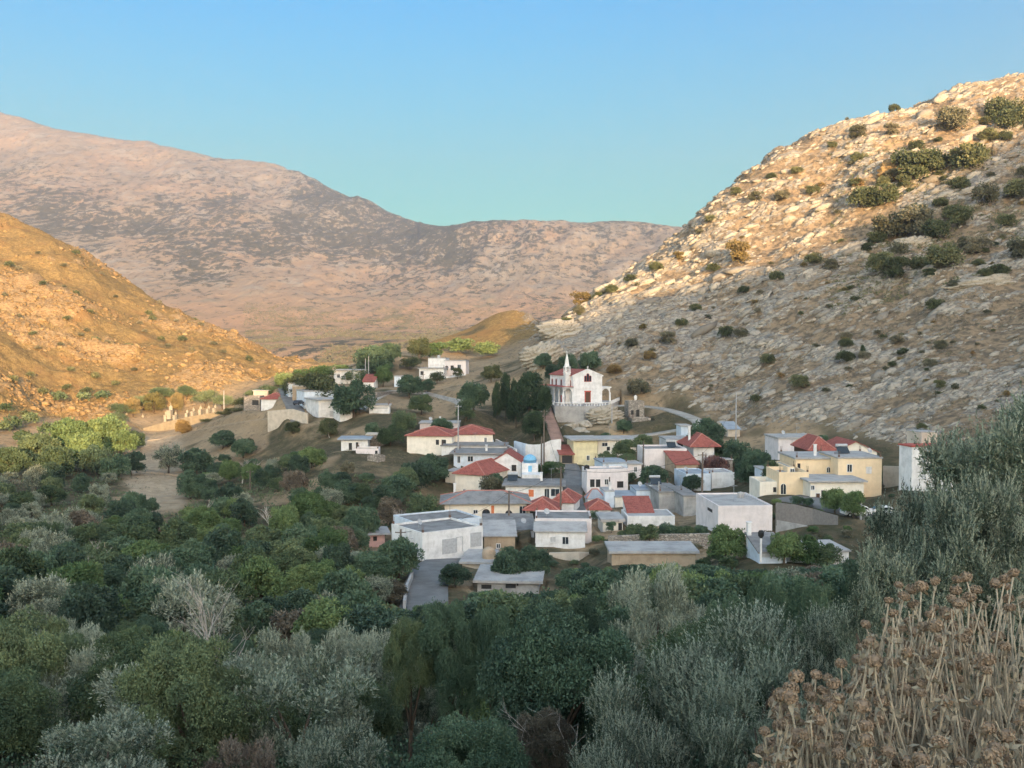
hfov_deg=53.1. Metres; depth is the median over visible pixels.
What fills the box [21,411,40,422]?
hillside shrub
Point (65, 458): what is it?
green tree
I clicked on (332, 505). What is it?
fresh green tree
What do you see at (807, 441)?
house
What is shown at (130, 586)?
dark tree
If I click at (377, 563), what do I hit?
dark tree
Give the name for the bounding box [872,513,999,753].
olive tree
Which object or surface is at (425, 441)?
house
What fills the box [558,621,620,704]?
dark tree
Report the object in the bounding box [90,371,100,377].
hillside shrub
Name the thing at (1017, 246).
shrub
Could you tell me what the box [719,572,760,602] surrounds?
green tree
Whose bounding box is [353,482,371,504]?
green tree
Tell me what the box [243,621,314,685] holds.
olive tree
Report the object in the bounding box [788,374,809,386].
shrub
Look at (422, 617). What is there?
dark tree
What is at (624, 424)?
dark tree
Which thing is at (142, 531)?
green tree
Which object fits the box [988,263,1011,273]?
shrub
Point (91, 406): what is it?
scree
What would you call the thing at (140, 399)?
green tree
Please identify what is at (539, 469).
shrub
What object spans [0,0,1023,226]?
sky
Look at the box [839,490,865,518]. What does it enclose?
fresh green tree
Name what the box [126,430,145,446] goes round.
green tree
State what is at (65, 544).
dark tree
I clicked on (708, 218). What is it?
shrub
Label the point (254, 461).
dark tree
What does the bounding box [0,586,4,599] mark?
fresh green tree
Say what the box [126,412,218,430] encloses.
cemetery wall
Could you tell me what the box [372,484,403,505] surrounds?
dark tree
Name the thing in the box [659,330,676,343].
shrub
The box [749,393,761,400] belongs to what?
shrub
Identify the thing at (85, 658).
olive tree
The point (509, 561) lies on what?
dark tree
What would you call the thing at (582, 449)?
house
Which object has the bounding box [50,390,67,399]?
hillside shrub
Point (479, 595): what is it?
fresh green tree
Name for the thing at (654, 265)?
shrub
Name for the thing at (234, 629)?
green tree
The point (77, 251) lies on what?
hillside shrub
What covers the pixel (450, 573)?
dark tree
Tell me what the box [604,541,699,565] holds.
store building
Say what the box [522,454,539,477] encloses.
domed chapel
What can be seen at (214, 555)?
dark tree
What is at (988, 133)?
shrub
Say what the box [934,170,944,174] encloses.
shrub
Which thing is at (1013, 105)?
shrub
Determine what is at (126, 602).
fresh green tree
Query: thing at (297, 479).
dry tree
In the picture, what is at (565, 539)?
window
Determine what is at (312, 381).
tree
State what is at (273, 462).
olive tree
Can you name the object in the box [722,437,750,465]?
dark tree
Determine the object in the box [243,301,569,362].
valley scrub
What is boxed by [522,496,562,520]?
porch building
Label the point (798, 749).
dry flower clump
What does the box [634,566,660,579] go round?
dark tree
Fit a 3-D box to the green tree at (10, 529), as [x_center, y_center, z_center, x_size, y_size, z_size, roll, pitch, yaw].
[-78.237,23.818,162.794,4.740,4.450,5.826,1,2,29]
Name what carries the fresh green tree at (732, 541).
on the ground at (512, 333)
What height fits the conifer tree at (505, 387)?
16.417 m
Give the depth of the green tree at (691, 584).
84.04 m
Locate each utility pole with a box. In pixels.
[249,470,250,490]
[455,405,460,449]
[504,491,512,515]
[541,410,546,464]
[541,437,541,471]
[560,466,564,509]
[611,403,612,422]
[642,442,643,468]
[698,452,706,492]
[735,393,736,439]
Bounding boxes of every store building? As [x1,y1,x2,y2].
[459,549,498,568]
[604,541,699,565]
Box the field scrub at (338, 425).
[118,318,607,491]
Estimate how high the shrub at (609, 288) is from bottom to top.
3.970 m
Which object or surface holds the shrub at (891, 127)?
on the ground at (512, 333)
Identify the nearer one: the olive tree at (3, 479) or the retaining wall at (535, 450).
the olive tree at (3, 479)
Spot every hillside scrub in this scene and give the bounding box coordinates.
[0,211,298,418]
[567,84,1023,438]
[825,99,1023,318]
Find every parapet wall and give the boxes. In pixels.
[403,572,412,608]
[426,392,460,402]
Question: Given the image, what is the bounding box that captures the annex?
[753,465,765,475]
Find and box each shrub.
[0,402,14,410]
[0,420,14,430]
[3,414,23,428]
[4,260,15,265]
[8,374,19,380]
[12,429,33,440]
[17,410,29,416]
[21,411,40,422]
[25,371,34,375]
[36,421,52,433]
[38,386,49,394]
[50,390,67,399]
[61,383,73,388]
[71,249,80,254]
[75,391,91,400]
[79,386,92,392]
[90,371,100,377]
[94,389,111,399]
[111,380,119,385]
[124,396,142,416]
[148,314,156,319]
[177,335,187,340]
[199,418,212,421]
[214,411,231,414]
[223,408,242,411]
[229,397,243,405]
[244,355,253,361]
[244,389,255,395]
[258,384,277,394]
[273,371,293,384]
[291,368,317,375]
[309,365,335,376]
[331,364,351,368]
[341,369,366,380]
[400,357,421,367]
[422,342,447,356]
[446,336,475,351]
[471,340,499,354]
[478,473,502,489]
[489,473,502,482]
[538,463,547,475]
[542,461,556,473]
[548,560,559,565]
[551,461,564,473]
[569,291,590,305]
[570,559,578,563]
[572,305,585,313]
[579,562,589,567]
[589,548,599,554]
[590,510,598,518]
[591,291,604,298]
[591,535,605,541]
[604,284,618,292]
[606,364,623,373]
[623,273,636,281]
[623,337,638,346]
[626,377,650,393]
[628,472,636,482]
[639,323,646,328]
[643,350,656,358]
[648,261,664,269]
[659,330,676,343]
[673,251,684,259]
[675,318,688,324]
[688,303,701,310]
[693,543,703,549]
[695,229,703,233]
[695,558,710,564]
[704,263,720,270]
[705,214,716,221]
[706,552,723,560]
[717,325,734,336]
[718,555,739,567]
[725,239,750,261]
[730,187,741,194]
[733,327,749,336]
[737,286,749,292]
[746,191,763,201]
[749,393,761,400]
[759,353,775,363]
[765,172,776,178]
[769,270,784,279]
[771,498,781,503]
[774,189,790,200]
[775,372,784,377]
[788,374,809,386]
[789,165,804,173]
[803,252,823,263]
[804,184,820,194]
[806,526,818,532]
[818,533,829,537]
[819,435,828,440]
[821,257,839,269]
[823,535,833,539]
[826,141,836,146]
[832,350,856,360]
[838,338,853,346]
[840,331,853,337]
[841,529,852,536]
[842,525,851,529]
[845,185,877,207]
[847,177,864,185]
[848,122,866,137]
[850,152,867,160]
[850,295,857,301]
[852,178,863,185]
[857,350,872,358]
[861,242,874,250]
[864,251,894,272]
[866,182,900,203]
[867,230,887,242]
[870,196,883,206]
[871,211,908,237]
[873,329,883,333]
[875,175,890,185]
[882,168,904,180]
[882,255,910,278]
[883,122,899,134]
[886,242,909,254]
[887,361,896,365]
[888,103,900,111]
[888,147,930,179]
[889,334,906,342]
[896,173,911,186]
[896,349,904,354]
[897,204,935,235]
[906,140,925,149]
[907,255,932,269]
[911,203,925,208]
[916,423,927,429]
[919,146,949,170]
[920,358,937,366]
[921,218,950,237]
[921,268,936,276]
[925,241,965,265]
[925,298,945,309]
[931,197,948,206]
[931,339,948,350]
[932,136,942,140]
[933,380,946,388]
[934,104,970,130]
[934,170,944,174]
[935,261,951,266]
[940,175,947,180]
[941,204,958,216]
[944,203,974,224]
[945,176,970,188]
[947,280,959,286]
[948,142,990,169]
[951,383,958,388]
[956,236,970,246]
[961,243,981,252]
[965,233,993,247]
[970,181,999,201]
[971,258,985,265]
[976,127,1001,140]
[976,404,986,409]
[977,267,992,275]
[979,116,991,122]
[979,119,987,124]
[982,247,989,252]
[982,309,991,313]
[983,95,1010,118]
[983,147,995,156]
[985,172,996,176]
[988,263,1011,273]
[991,108,1023,128]
[994,213,1018,226]
[997,130,1014,140]
[998,97,1023,120]
[1002,178,1023,197]
[1002,390,1009,395]
[1006,238,1023,257]
[1014,166,1023,176]
[1017,189,1023,197]
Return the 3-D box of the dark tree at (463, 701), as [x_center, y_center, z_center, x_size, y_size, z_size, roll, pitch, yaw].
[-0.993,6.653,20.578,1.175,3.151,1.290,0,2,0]
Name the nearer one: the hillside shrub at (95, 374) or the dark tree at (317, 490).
the dark tree at (317, 490)
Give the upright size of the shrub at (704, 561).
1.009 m
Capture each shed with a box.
[482,513,533,551]
[720,421,741,436]
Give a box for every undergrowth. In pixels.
[0,455,849,658]
[0,646,1023,767]
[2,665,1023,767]
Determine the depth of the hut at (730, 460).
222.31 m
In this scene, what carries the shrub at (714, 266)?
on the ground at (512, 333)
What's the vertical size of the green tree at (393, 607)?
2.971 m
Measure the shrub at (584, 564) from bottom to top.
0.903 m
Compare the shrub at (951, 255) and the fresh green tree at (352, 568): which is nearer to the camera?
the fresh green tree at (352, 568)
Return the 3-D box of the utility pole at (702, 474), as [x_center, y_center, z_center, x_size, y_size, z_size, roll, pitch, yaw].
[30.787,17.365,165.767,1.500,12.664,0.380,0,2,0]
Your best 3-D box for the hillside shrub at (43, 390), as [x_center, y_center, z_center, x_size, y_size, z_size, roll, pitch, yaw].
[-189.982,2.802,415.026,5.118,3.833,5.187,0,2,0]
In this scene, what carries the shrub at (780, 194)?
on the ground at (512, 333)
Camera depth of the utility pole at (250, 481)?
222.85 m
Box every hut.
[368,401,391,413]
[704,453,733,470]
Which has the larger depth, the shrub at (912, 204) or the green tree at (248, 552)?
the shrub at (912, 204)
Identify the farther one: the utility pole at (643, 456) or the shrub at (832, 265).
the shrub at (832, 265)
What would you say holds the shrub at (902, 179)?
on the ground at (512, 333)
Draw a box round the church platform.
[551,397,619,422]
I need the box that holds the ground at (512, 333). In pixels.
[0,73,1023,767]
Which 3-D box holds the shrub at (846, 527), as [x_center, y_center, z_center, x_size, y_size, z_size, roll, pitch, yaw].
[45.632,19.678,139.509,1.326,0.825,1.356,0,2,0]
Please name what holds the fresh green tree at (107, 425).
on the ground at (512, 333)
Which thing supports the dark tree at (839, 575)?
on the ground at (512, 333)
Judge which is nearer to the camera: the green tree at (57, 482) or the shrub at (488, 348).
the green tree at (57, 482)
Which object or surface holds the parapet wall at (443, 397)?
on the lane at (380, 397)
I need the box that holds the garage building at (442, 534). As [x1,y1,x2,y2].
[392,509,482,560]
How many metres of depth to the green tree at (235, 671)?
22.39 m
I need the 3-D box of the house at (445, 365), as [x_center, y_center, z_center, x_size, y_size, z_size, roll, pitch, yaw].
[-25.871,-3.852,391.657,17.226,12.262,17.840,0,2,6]
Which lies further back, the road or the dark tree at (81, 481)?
the dark tree at (81, 481)
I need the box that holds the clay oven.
[482,547,495,563]
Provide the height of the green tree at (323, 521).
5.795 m
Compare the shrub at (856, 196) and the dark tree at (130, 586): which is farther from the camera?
the shrub at (856, 196)
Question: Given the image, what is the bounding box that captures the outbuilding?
[473,564,544,596]
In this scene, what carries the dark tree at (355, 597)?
on the ground at (512, 333)
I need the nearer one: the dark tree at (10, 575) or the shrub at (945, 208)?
the dark tree at (10, 575)
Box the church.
[540,354,610,403]
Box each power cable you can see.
[460,408,540,416]
[566,454,701,472]
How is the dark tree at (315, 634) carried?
on the ground at (512, 333)
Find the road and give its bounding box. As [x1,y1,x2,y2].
[399,558,460,610]
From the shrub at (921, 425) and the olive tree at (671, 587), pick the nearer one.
the olive tree at (671, 587)
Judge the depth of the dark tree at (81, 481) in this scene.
230.39 m
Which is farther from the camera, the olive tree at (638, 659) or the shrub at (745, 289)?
the shrub at (745, 289)
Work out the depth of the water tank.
159.93 m
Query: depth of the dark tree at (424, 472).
207.59 m
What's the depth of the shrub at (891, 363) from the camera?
261.74 m
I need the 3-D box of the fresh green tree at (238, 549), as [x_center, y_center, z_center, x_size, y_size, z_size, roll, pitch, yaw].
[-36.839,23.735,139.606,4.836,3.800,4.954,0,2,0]
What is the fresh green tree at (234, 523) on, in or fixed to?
on the ground at (512, 333)
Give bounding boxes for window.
[467,456,472,461]
[519,506,525,512]
[544,488,549,497]
[550,536,555,542]
[551,489,559,496]
[562,536,568,544]
[602,442,607,446]
[780,483,785,494]
[847,464,852,471]
[866,467,871,473]
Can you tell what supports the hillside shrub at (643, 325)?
on the ground at (512, 333)
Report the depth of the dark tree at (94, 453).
263.30 m
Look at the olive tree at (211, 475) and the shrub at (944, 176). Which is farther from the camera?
the shrub at (944, 176)
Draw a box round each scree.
[0,217,300,421]
[533,72,1023,445]
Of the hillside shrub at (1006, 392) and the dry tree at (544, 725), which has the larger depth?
the hillside shrub at (1006, 392)
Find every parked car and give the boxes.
[293,400,303,404]
[840,505,871,516]
[870,505,896,513]
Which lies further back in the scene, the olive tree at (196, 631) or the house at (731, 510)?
the house at (731, 510)
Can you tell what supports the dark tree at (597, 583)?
on the ground at (512, 333)
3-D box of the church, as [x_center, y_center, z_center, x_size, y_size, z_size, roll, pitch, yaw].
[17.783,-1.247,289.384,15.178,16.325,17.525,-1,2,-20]
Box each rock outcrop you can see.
[518,341,566,370]
[535,319,584,340]
[585,404,624,424]
[876,159,907,179]
[891,235,936,245]
[943,273,1016,290]
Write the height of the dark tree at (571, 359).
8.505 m
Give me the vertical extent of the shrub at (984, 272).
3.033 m
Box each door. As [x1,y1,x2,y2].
[442,538,456,554]
[456,536,462,551]
[470,532,480,546]
[528,489,533,496]
[584,391,590,402]
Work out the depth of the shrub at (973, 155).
382.71 m
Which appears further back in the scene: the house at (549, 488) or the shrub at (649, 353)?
the shrub at (649, 353)
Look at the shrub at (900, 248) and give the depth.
338.35 m
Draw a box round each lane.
[360,390,475,409]
[614,405,701,424]
[631,429,675,436]
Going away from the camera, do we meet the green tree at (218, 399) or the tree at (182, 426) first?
the tree at (182, 426)
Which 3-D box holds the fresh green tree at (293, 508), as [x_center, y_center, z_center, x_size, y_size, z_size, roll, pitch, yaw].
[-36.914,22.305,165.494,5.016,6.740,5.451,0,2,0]
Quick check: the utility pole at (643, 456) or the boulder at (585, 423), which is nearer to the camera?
the utility pole at (643, 456)
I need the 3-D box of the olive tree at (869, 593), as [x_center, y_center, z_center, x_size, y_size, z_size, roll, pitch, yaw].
[3.323,2.588,9.175,0.843,2.513,0.828,0,2,0]
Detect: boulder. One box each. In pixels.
[560,423,578,428]
[574,427,587,431]
[575,420,591,427]
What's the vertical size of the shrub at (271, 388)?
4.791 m
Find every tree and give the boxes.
[0,446,34,473]
[0,473,8,485]
[0,482,16,494]
[0,493,10,511]
[0,507,17,522]
[0,521,34,539]
[0,540,27,549]
[0,544,47,581]
[0,565,34,620]
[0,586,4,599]
[0,600,9,620]
[0,603,94,745]
[0,663,67,767]
[0,667,67,721]
[0,681,76,763]
[2,471,19,482]
[2,571,75,622]
[3,502,24,517]
[4,515,38,529]
[6,527,27,544]
[7,490,35,509]
[13,630,65,670]
[16,432,62,464]
[16,537,39,549]
[16,624,37,632]
[18,500,43,519]
[18,525,52,549]
[22,463,47,488]
[27,528,74,555]
[30,490,47,505]
[30,549,58,571]
[30,702,179,767]
[33,509,75,533]
[33,519,68,546]
[34,444,77,475]
[35,485,69,506]
[36,596,63,622]
[38,461,65,488]
[38,668,86,747]
[39,476,64,488]
[45,416,90,446]
[46,558,99,599]
[49,540,80,554]
[49,541,84,562]
[49,545,85,570]
[51,614,89,633]
[56,636,117,724]
[57,581,124,633]
[57,619,109,650]
[60,625,189,750]
[61,504,102,522]
[64,430,102,471]
[66,509,99,531]
[68,522,102,546]
[69,557,106,586]
[70,472,92,491]
[71,632,84,647]
[76,546,119,565]
[76,701,88,748]
[77,443,113,474]
[77,494,105,513]
[82,541,118,556]
[86,413,131,447]
[87,482,110,503]
[88,651,255,767]
[95,531,115,542]
[98,522,118,527]
[99,453,131,478]
[99,472,117,483]
[100,560,124,589]
[101,515,122,524]
[101,585,130,622]
[103,429,141,454]
[103,498,136,518]
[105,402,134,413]
[107,554,141,580]
[107,619,152,650]
[108,535,136,555]
[110,412,128,421]
[111,626,270,767]
[115,518,163,542]
[116,562,178,613]
[118,508,153,527]
[120,539,171,559]
[121,451,147,475]
[121,490,147,508]
[121,581,196,631]
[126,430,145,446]
[126,552,185,576]
[133,614,168,639]
[135,396,154,409]
[137,548,176,568]
[137,565,185,602]
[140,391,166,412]
[143,496,160,511]
[146,386,175,396]
[148,510,163,529]
[150,568,238,638]
[150,571,199,600]
[151,442,184,472]
[157,516,197,547]
[166,629,183,639]
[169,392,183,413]
[169,570,253,663]
[172,538,213,567]
[174,419,191,433]
[174,557,186,570]
[175,447,214,474]
[175,660,266,742]
[176,384,197,399]
[176,469,206,498]
[178,506,194,520]
[182,505,222,531]
[182,562,218,576]
[182,630,224,654]
[183,598,242,637]
[188,388,219,407]
[195,526,219,541]
[195,542,221,568]
[200,565,251,603]
[200,703,288,766]
[201,487,217,499]
[202,525,245,560]
[203,732,277,767]
[205,472,223,482]
[205,478,218,488]
[206,462,222,474]
[207,430,235,448]
[209,495,229,517]
[212,481,244,498]
[213,394,234,409]
[214,523,229,528]
[214,554,240,576]
[215,591,245,623]
[215,633,242,660]
[218,454,230,460]
[218,459,241,481]
[218,525,239,535]
[219,517,242,531]
[221,497,237,515]
[222,644,379,767]
[226,545,244,559]
[226,638,257,659]
[228,498,260,526]
[228,547,268,580]
[230,437,257,457]
[232,492,254,503]
[233,645,287,661]
[237,555,289,605]
[240,463,261,481]
[240,600,274,634]
[241,458,260,466]
[242,539,272,555]
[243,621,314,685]
[243,676,321,756]
[244,524,282,545]
[250,464,282,487]
[254,505,271,524]
[254,596,281,614]
[264,672,330,725]
[265,457,281,470]
[267,503,299,535]
[267,587,319,626]
[268,477,284,491]
[268,507,300,539]
[268,535,305,565]
[268,608,315,645]
[273,551,304,576]
[275,658,373,692]
[277,454,292,467]
[277,545,320,568]
[278,468,309,492]
[280,522,319,546]
[282,373,303,395]
[283,421,299,433]
[285,564,323,593]
[287,454,309,472]
[288,486,306,500]
[289,490,328,521]
[290,594,353,638]
[294,676,404,758]
[295,718,388,767]
[298,446,327,467]
[298,626,329,646]
[299,371,337,396]
[301,511,320,526]
[302,533,321,552]
[303,556,337,579]
[307,517,343,535]
[309,638,329,649]
[312,486,325,495]
[314,545,324,559]
[314,567,381,601]
[314,589,339,600]
[315,595,339,607]
[315,618,389,688]
[316,418,337,435]
[316,541,356,571]
[317,471,338,488]
[317,524,349,551]
[320,487,343,504]
[320,649,360,665]
[322,588,389,632]
[327,500,341,517]
[328,378,377,417]
[328,626,355,650]
[329,525,358,548]
[332,479,358,503]
[332,505,349,522]
[333,472,351,482]
[339,460,355,473]
[339,601,410,650]
[341,503,380,534]
[345,564,365,581]
[348,525,370,549]
[350,549,359,555]
[352,344,394,373]
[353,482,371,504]
[353,550,398,578]
[357,473,374,481]
[360,641,402,665]
[361,495,377,508]
[361,706,429,758]
[364,422,378,433]
[364,574,393,600]
[371,578,408,602]
[371,651,441,711]
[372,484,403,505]
[373,363,393,386]
[375,424,404,445]
[377,496,403,525]
[378,535,424,578]
[379,343,401,358]
[381,472,416,497]
[381,615,435,761]
[382,603,410,617]
[383,619,418,644]
[391,409,417,434]
[391,467,419,487]
[396,374,423,397]
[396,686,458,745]
[401,460,436,490]
[405,604,426,621]
[406,394,432,414]
[406,491,440,512]
[407,336,430,358]
[407,711,532,767]
[416,596,486,723]
[418,452,449,481]
[418,601,449,619]
[419,606,470,622]
[420,608,472,643]
[421,379,435,391]
[428,685,502,744]
[429,371,445,381]
[430,418,453,428]
[433,646,487,740]
[438,562,474,586]
[451,367,463,378]
[454,399,475,420]
[456,380,490,410]
[461,596,478,604]
[462,592,507,620]
[463,603,517,727]
[466,590,489,599]
[472,588,537,624]
[475,589,510,600]
[475,598,636,764]
[480,364,502,380]
[481,590,526,604]
[490,546,528,573]
[491,379,502,423]
[499,370,510,420]
[499,707,592,765]
[505,387,525,427]
[510,369,545,418]
[510,378,516,412]
[511,593,565,694]
[513,631,564,703]
[515,706,575,767]
[519,587,555,602]
[521,410,547,440]
[521,544,550,574]
[534,353,551,368]
[536,384,552,418]
[543,590,583,603]
[544,364,559,378]
[553,568,574,588]
[554,680,595,754]
[557,353,577,368]
[557,593,598,624]
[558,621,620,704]
[559,592,607,753]
[565,699,693,767]
[567,565,602,586]
[567,572,615,598]
[568,567,610,585]
[570,593,583,600]
[571,634,704,765]
[577,350,602,368]
[580,636,742,767]
[587,590,639,626]
[588,568,628,587]
[598,451,616,457]
[605,521,615,532]
[606,558,698,656]
[606,593,660,625]
[611,439,635,456]
[616,419,632,432]
[617,563,648,574]
[618,452,638,460]
[622,522,641,534]
[629,614,785,760]
[633,433,653,446]
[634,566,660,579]
[639,464,670,483]
[639,524,659,540]
[646,575,717,626]
[647,561,683,569]
[649,561,706,594]
[652,598,705,639]
[656,587,848,749]
[657,521,677,533]
[670,566,698,581]
[675,525,695,533]
[681,591,729,626]
[682,474,703,490]
[686,417,726,443]
[686,670,817,767]
[689,563,726,572]
[689,576,742,603]
[694,524,708,532]
[696,564,730,578]
[699,455,730,469]
[701,568,741,580]
[703,593,746,639]
[704,566,745,580]
[706,523,747,558]
[714,443,725,456]
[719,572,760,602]
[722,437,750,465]
[733,460,754,483]
[740,448,771,474]
[741,570,775,579]
[743,578,793,659]
[747,568,769,573]
[747,570,821,601]
[761,459,777,475]
[766,530,806,563]
[768,568,795,573]
[769,566,806,577]
[780,595,881,702]
[782,574,841,666]
[789,495,804,504]
[789,534,825,564]
[792,571,827,585]
[793,566,823,574]
[802,498,813,506]
[805,565,819,573]
[815,543,843,566]
[815,565,856,599]
[819,487,844,513]
[820,563,845,569]
[830,531,931,719]
[831,557,879,648]
[837,574,848,604]
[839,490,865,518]
[846,605,904,679]
[851,478,948,632]
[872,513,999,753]
[900,565,1023,718]
[911,377,1023,706]
[916,463,1023,670]
[983,558,1023,687]
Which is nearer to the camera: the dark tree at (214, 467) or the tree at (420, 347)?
the dark tree at (214, 467)
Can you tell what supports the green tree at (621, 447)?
on the ground at (512, 333)
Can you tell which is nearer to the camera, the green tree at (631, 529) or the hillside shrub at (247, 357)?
the green tree at (631, 529)
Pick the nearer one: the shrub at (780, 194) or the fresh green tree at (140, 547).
the fresh green tree at (140, 547)
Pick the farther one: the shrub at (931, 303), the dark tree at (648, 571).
the shrub at (931, 303)
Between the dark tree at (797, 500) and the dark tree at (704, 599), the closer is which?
the dark tree at (704, 599)
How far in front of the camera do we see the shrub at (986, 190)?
357.01 m
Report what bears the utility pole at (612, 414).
on the ground at (512, 333)
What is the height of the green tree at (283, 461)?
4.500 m
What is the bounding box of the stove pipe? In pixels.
[758,530,763,561]
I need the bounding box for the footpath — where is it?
[542,407,563,441]
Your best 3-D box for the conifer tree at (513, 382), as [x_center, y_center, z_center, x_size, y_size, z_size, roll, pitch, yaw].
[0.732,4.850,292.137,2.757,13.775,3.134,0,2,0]
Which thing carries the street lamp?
on the ground at (512, 333)
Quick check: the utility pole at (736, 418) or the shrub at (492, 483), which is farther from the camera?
the utility pole at (736, 418)
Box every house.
[244,389,270,410]
[260,392,280,410]
[286,382,306,399]
[296,389,333,408]
[304,397,352,421]
[333,369,366,383]
[337,432,384,453]
[362,374,377,387]
[368,526,390,546]
[394,375,402,386]
[404,424,494,455]
[418,358,469,378]
[419,416,460,428]
[439,483,531,522]
[440,441,512,467]
[445,458,509,491]
[493,448,523,477]
[502,472,565,499]
[533,504,591,548]
[553,488,581,509]
[557,435,635,465]
[582,456,642,492]
[584,482,614,507]
[584,498,612,518]
[595,496,674,531]
[614,484,650,506]
[624,400,650,422]
[637,435,686,467]
[644,481,695,515]
[663,450,699,472]
[674,463,733,490]
[675,424,691,435]
[676,426,720,462]
[696,493,771,535]
[744,521,850,564]
[749,444,882,497]
[764,433,821,459]
[790,433,877,454]
[898,430,959,490]
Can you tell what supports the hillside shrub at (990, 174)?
on the ground at (512, 333)
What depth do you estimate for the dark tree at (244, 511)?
178.03 m
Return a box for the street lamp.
[395,529,412,538]
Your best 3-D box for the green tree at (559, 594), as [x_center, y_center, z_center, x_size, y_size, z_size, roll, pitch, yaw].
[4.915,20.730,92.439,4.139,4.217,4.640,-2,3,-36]
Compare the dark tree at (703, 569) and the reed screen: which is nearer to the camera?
the dark tree at (703, 569)
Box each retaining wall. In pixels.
[268,409,307,431]
[367,454,384,461]
[375,391,422,397]
[495,439,516,451]
[514,441,524,456]
[525,439,560,464]
[608,533,709,548]
[776,520,806,532]
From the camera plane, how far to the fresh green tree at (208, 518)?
170.73 m
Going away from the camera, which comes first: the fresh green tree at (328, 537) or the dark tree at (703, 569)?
the dark tree at (703, 569)
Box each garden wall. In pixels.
[549,552,588,560]
[883,466,898,487]
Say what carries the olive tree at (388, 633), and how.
on the ground at (512, 333)
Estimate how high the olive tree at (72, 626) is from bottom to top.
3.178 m
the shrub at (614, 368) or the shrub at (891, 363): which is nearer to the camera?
the shrub at (891, 363)
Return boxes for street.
[278,388,304,422]
[562,463,585,509]
[777,495,873,518]
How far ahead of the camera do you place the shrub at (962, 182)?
373.47 m
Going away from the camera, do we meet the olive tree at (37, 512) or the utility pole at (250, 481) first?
the olive tree at (37, 512)
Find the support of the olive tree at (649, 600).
on the ground at (512, 333)
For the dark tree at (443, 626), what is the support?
on the ground at (512, 333)
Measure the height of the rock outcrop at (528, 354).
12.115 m
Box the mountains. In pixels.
[0,112,682,362]
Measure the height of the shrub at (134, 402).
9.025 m
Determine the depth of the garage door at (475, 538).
147.97 m
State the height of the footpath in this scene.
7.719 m
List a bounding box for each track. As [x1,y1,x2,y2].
[140,469,178,475]
[145,418,267,440]
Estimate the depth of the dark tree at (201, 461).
263.70 m
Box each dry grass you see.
[117,149,958,511]
[847,692,1023,767]
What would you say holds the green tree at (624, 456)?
on the ground at (512, 333)
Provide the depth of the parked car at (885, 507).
151.07 m
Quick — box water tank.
[737,491,743,497]
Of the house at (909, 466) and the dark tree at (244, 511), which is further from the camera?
the dark tree at (244, 511)
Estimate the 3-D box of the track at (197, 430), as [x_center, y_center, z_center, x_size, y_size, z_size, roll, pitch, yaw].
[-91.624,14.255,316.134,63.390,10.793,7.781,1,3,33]
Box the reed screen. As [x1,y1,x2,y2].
[775,502,837,525]
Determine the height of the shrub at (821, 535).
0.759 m
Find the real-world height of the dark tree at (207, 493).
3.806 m
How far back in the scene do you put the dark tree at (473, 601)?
100.81 m
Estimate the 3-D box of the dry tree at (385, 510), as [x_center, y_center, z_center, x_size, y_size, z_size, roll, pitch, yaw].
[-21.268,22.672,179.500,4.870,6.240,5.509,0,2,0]
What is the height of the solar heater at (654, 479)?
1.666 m
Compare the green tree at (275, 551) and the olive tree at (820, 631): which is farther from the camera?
the green tree at (275, 551)
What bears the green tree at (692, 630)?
on the ground at (512, 333)
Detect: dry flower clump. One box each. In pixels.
[747,651,881,767]
[834,576,986,767]
[916,568,1023,767]
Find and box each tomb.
[166,403,172,418]
[190,407,194,415]
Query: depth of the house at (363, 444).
243.82 m
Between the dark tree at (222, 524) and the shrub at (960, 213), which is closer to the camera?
the dark tree at (222, 524)
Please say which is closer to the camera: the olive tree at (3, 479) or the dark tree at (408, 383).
the olive tree at (3, 479)
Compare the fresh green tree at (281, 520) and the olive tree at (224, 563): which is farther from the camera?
the fresh green tree at (281, 520)
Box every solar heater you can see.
[507,472,517,481]
[649,475,661,484]
[666,440,675,447]
[835,444,849,453]
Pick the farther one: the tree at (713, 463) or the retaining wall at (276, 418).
the retaining wall at (276, 418)
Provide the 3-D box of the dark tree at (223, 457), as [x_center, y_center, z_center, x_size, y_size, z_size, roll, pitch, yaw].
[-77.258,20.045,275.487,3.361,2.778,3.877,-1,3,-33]
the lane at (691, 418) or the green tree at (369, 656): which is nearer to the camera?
the green tree at (369, 656)
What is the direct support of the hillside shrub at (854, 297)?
on the ground at (512, 333)
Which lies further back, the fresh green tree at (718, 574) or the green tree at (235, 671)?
the fresh green tree at (718, 574)
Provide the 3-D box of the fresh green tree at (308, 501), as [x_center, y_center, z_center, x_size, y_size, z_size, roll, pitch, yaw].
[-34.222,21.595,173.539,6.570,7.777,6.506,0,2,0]
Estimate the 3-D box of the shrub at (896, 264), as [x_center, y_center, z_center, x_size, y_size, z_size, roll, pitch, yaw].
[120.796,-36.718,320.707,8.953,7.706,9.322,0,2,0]
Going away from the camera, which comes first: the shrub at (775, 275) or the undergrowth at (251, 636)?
the undergrowth at (251, 636)
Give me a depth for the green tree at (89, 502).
188.40 m
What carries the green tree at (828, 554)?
on the ground at (512, 333)
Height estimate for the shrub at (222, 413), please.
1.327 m
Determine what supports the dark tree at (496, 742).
on the hill
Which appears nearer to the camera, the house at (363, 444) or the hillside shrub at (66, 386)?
the house at (363, 444)
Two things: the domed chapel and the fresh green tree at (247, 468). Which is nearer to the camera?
the domed chapel
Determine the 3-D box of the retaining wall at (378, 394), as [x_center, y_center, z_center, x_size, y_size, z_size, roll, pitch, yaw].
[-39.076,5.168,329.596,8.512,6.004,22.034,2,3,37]

